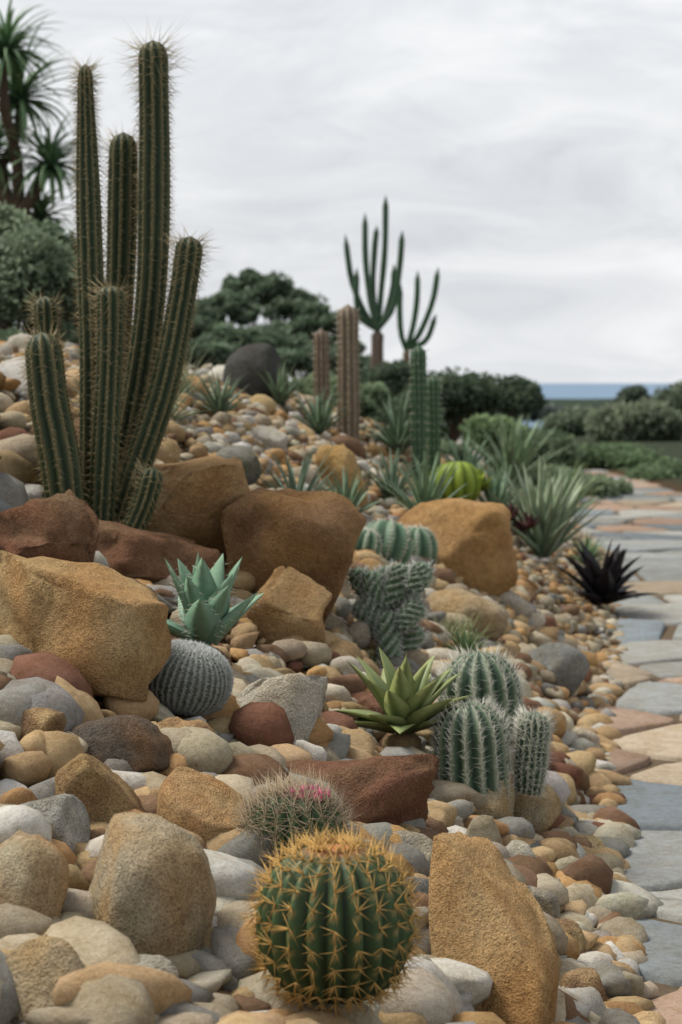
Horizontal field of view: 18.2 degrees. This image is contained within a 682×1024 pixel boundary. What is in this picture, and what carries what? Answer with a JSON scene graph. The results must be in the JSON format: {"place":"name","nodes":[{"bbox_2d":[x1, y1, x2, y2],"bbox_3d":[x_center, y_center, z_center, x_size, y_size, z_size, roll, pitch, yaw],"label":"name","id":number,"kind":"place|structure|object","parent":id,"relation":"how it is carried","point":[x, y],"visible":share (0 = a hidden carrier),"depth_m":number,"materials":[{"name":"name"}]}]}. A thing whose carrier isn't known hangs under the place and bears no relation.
{"place":"outdoors","nodes":[
{"label":"outdoors","id":0,"kind":"place"},
{"bbox_2d":[13,19,559,1023],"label":"cactus spines","id":1,"kind":"object","parent":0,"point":[349,837],"visible":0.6,"depth_m":5.29},
{"bbox_2d":[0,0,681,382],"label":"sky","id":2,"kind":"structure","parent":0,"point":[528,153],"materials":[{"name":"white"}]},
{"bbox_2d":[14,398,681,716],"bbox_3d":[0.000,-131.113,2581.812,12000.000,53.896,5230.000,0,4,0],"label":"ground","id":3,"kind":"structure","parent":0,"point":[672,449],"depth_m":35.10,"materials":[{"name":"soil"}]},
{"bbox_2d":[0,59,49,327],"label":"palm trunk","id":4,"kind":"object","parent":3,"relation":"on","point":[27,203],"visible":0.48,"depth_m":18.97,"materials":[{"name":"brown plant"}]},
{"bbox_2d":[0,0,108,233],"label":"strap leaves","id":5,"kind":"object","parent":4,"relation":"attached to","point":[49,153],"visible":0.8,"depth_m":18.99,"materials":[{"name":"green plant"}]},
{"bbox_2d":[25,40,549,1004],"bbox_3d":[0.233,-1.759,18.129,1.557,3.966,30.084,0,4,2],"label":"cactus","id":6,"kind":"object","parent":3,"relation":"on","point":[397,542],"visible":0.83,"depth_m":6.40,"materials":[{"name":"green plant"}]},
{"bbox_2d":[0,290,642,494],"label":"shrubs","id":7,"kind":"object","parent":3,"relation":"on","point":[454,434],"visible":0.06,"depth_m":25.90,"materials":[{"name":"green plant"}]},
{"bbox_2d":[0,333,665,1023],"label":"pebbles","id":8,"kind":"object","parent":3,"relation":"on","point":[606,905],"visible":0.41,"depth_m":4.77,"materials":[{"name":"beige stone"}]},
{"bbox_2d":[0,343,605,1023],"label":"boulders","id":9,"kind":"object","parent":8,"relation":"on","point":[102,629],"visible":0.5,"depth_m":4.60,"materials":[{"name":"brown stone"}]},
{"bbox_2d":[0,200,681,497],"bbox_3d":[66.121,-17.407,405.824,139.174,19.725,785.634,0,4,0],"label":"foliage","id":10,"kind":"object","parent":3,"relation":"on","point":[36,258],"visible":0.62,"depth_m":27.69,"materials":[{"name":"green plant"}]},
{"bbox_2d":[456,437,681,1023],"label":"flagstones","id":11,"kind":"object","parent":3,"relation":"on","point":[651,534],"visible":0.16,"depth_m":8.12,"materials":[{"name":"grey stone"}]},
{"bbox_2d":[602,499,681,995],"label":"path bed","id":12,"kind":"object","parent":3,"relation":"on","point":[668,634],"visible":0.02,"depth_m":7.00,"materials":[{"name":"soil"}]},
{"bbox_2d":[69,341,657,801],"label":"succulents","id":13,"kind":"object","parent":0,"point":[543,525],"visible":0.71,"depth_m":9.93,"materials":[{"name":"green plant"}]},
{"bbox_2d":[444,383,674,426],"bbox_3d":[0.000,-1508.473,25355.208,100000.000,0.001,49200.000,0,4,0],"label":"sea","id":14,"kind":"structure","parent":0,"point":[580,390],"depth_m":11316.42,"materials":[{"name":"blue liquid"}]}
]}

